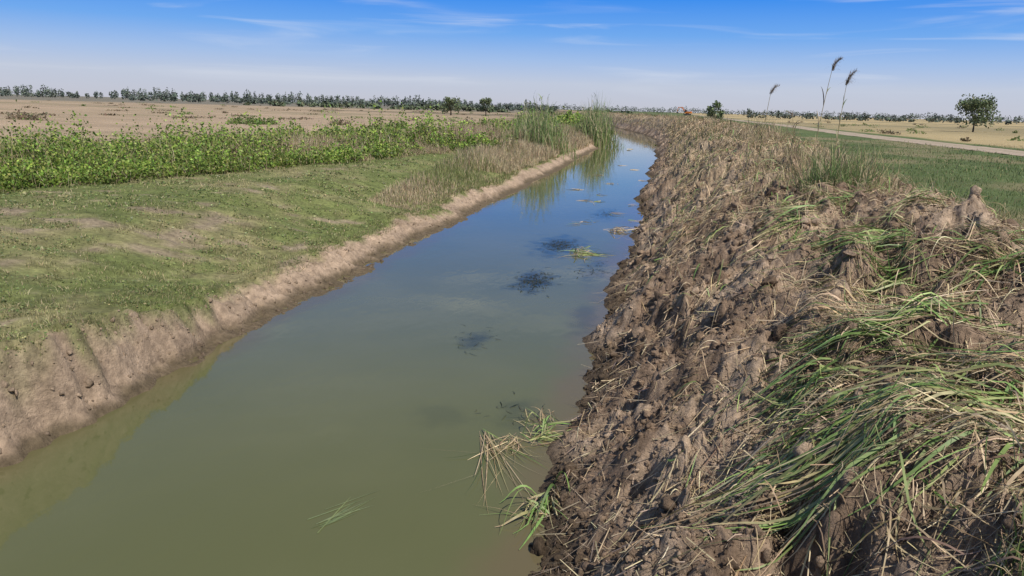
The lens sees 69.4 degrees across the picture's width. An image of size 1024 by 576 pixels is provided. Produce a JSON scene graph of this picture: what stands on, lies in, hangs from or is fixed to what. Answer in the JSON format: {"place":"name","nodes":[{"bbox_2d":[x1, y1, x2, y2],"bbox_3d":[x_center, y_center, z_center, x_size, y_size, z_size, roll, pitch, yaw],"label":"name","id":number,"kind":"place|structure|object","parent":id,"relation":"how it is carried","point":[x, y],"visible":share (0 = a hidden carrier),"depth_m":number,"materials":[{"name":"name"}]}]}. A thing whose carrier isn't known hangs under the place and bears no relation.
{"place":"outdoors","nodes":[
{"label":"outdoors","id":0,"kind":"place"},
{"bbox_2d":[0,126,659,575],"bbox_3d":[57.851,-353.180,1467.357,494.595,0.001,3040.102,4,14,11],"label":"canal water","id":1,"kind":"structure","parent":0,"point":[250,452],"depth_m":7.04,"materials":[{"name":"green liquid"}]},
{"bbox_2d":[455,210,613,423],"bbox_3d":[1.215,-0.596,15.209,1.919,0.008,16.644,4,14,11],"label":"pond weed","id":2,"kind":"object","parent":1,"relation":"on","point":[540,282],"visible":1,"depth_m":13.31,"materials":[{"name":"green plant"}]},
{"bbox_2d":[449,146,646,549],"bbox_3d":[6.304,-6.713,40.062,3.485,0.411,72.930,4,14,11],"label":"floating reed debris","id":3,"kind":"object","parent":1,"relation":"on","point":[540,505],"visible":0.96,"depth_m":6.55,"materials":[{"name":"plant"}]},
{"bbox_2d":[307,491,375,531],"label":"water grass","id":4,"kind":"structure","parent":0,"point":[328,521],"depth_m":5.54,"materials":[{"name":"green plant"}]},
{"bbox_2d":[0,94,1023,467],"bbox_3d":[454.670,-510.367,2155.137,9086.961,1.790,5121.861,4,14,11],"label":"ground","id":5,"kind":"structure","parent":0,"point":[40,404],"depth_m":13.20,"materials":[{"name":"green plant"}]},
{"bbox_2d":[0,150,565,380],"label":"turf grass","id":6,"kind":"structure","parent":5,"relation":"on","point":[193,285],"depth_m":13.20,"materials":[{"name":"green plant"}]},
{"bbox_2d":[0,99,612,193],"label":"weed thicket","id":7,"kind":"object","parent":5,"relation":"on","point":[145,164],"visible":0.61,"depth_m":22.43,"materials":[{"name":"green plant"}]},
{"bbox_2d":[440,96,462,114],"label":"tree","id":8,"kind":"object","parent":5,"relation":"on","point":[449,100],"visible":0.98,"depth_m":160.70,"materials":[{"name":"green plant"}]},
{"bbox_2d":[479,97,491,114],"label":"tree","id":9,"kind":"object","parent":5,"relation":"on","point":[486,101],"visible":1,"depth_m":179.23,"materials":[{"name":"green plant"}]},
{"bbox_2d":[368,110,608,211],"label":"bank grass","id":10,"kind":"structure","parent":5,"relation":"on","point":[466,163],"depth_m":28.91,"materials":[{"name":"plant"}]},
{"bbox_2d":[0,84,1023,124],"bbox_3d":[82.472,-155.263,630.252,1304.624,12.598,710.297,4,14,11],"label":"distant tree row","id":11,"kind":"object","parent":5,"relation":"on","point":[414,104],"visible":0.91,"depth_m":501.00,"materials":[{"name":"green plant"}]},
{"bbox_2d":[0,101,1023,141],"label":"field shrubs","id":12,"kind":"object","parent":5,"relation":"on","point":[36,117],"visible":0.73,"depth_m":81.64,"materials":[{"name":"green plant"}]},
{"bbox_2d":[498,111,585,146],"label":"reed clump","id":13,"kind":"object","parent":5,"relation":"on","point":[531,125],"visible":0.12,"depth_m":51.11,"materials":[{"name":"green plant"}]},
{"bbox_2d":[501,96,584,160],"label":"reed clump","id":14,"kind":"object","parent":5,"relation":"on","point":[538,131],"visible":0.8,"depth_m":44.06,"materials":[{"name":"green plant"}]},
{"bbox_2d":[569,92,623,147],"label":"reed clump","id":15,"kind":"object","parent":5,"relation":"on","point":[599,137],"visible":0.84,"depth_m":61.54,"materials":[{"name":"green plant"}]},
{"bbox_2d":[676,107,691,114],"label":"excavator","id":16,"kind":"object","parent":5,"relation":"on","point":[685,111],"visible":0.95,"depth_m":435.69,"materials":[{"name":"metal"}]},
{"bbox_2d":[706,100,724,119],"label":"tree","id":17,"kind":"object","parent":5,"relation":"on","point":[715,109],"visible":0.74,"depth_m":104.96,"materials":[{"name":"green plant"}]},
{"bbox_2d":[528,110,1023,575],"bbox_3d":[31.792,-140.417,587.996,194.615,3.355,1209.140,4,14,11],"label":"spoil heap","id":18,"kind":"object","parent":5,"relation":"on","point":[838,526],"visible":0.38,"depth_m":5.43,"materials":[{"name":"soil"}]},
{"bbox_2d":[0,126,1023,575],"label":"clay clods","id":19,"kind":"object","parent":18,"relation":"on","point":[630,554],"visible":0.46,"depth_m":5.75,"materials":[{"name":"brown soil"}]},
{"bbox_2d":[740,123,762,197],"bbox_3d":[4.221,-2.253,13.224,0.481,1.374,0.340,0,14,-5],"label":"common reed","id":20,"kind":"object","parent":18,"relation":"on","point":[755,126],"visible":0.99,"depth_m":13.17,"materials":[{"name":"plant"}]},
{"bbox_2d":[744,83,779,196],"bbox_3d":[4.201,-2.455,12.571,0.521,2.018,0.321,4,14,11],"label":"common reed","id":21,"kind":"object","parent":18,"relation":"on","point":[773,88],"visible":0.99,"depth_m":12.57,"materials":[{"name":"plant"}]},
{"bbox_2d":[532,115,1023,575],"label":"uprooted reed litter","id":22,"kind":"object","parent":18,"relation":"on","point":[987,411],"visible":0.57,"depth_m":4.31,"materials":[{"name":"plant"}]},
{"bbox_2d":[785,111,797,178],"bbox_3d":[5.111,-2.551,13.443,0.528,1.334,0.274,4,14,11],"label":"common reed","id":23,"kind":"object","parent":18,"relation":"on","point":[792,145],"visible":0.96,"depth_m":13.45,"materials":[{"name":"plant"}]},
{"bbox_2d":[784,121,802,181],"bbox_3d":[4.871,-2.304,12.876,0.511,1.208,0.350,4,14,11],"label":"common reed","id":24,"kind":"object","parent":18,"relation":"on","point":[790,148],"visible":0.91,"depth_m":12.90,"materials":[{"name":"plant"}]},
{"bbox_2d":[581,111,1023,575],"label":"embankment","id":25,"kind":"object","parent":18,"relation":"on","point":[837,171],"visible":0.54,"depth_m":12.59,"materials":[{"name":"brown soil"}]},
{"bbox_2d":[807,57,842,171],"bbox_3d":[5.022,-2.657,12.000,0.653,2.171,0.273,6,14,18],"label":"common reed","id":26,"kind":"object","parent":18,"relation":"on","point":[835,64],"visible":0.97,"depth_m":11.90,"materials":[{"name":"plant"}]},
{"bbox_2d":[834,68,859,157],"bbox_3d":[5.385,-2.638,12.098,0.358,1.904,0.498,11,17,35],"label":"common reed","id":27,"kind":"object","parent":18,"relation":"on","point":[848,79],"visible":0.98,"depth_m":12.03,"materials":[{"name":"plant"}]},
{"bbox_2d":[954,93,1002,131],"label":"tree","id":28,"kind":"object","parent":5,"relation":"on","point":[977,105],"visible":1,"depth_m":124.95,"materials":[{"name":"green plant"}]},
{"bbox_2d":[0,0,1023,121],"label":"sky","id":29,"kind":"structure","parent":0,"point":[916,57],"materials":[{"name":"blue"}]},
{"bbox_2d":[691,114,1023,155],"bbox_3d":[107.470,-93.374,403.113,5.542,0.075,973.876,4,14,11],"label":"dirt track","id":30,"kind":"structure","parent":0,"point":[992,150],"depth_m":64.97,"materials":[{"name":"soil"}]},
{"bbox_2d":[801,137,1023,224],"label":"meadow grass","id":31,"kind":"structure","parent":0,"point":[956,177],"depth_m":30.78,"materials":[{"name":"green plant"}]}
]}

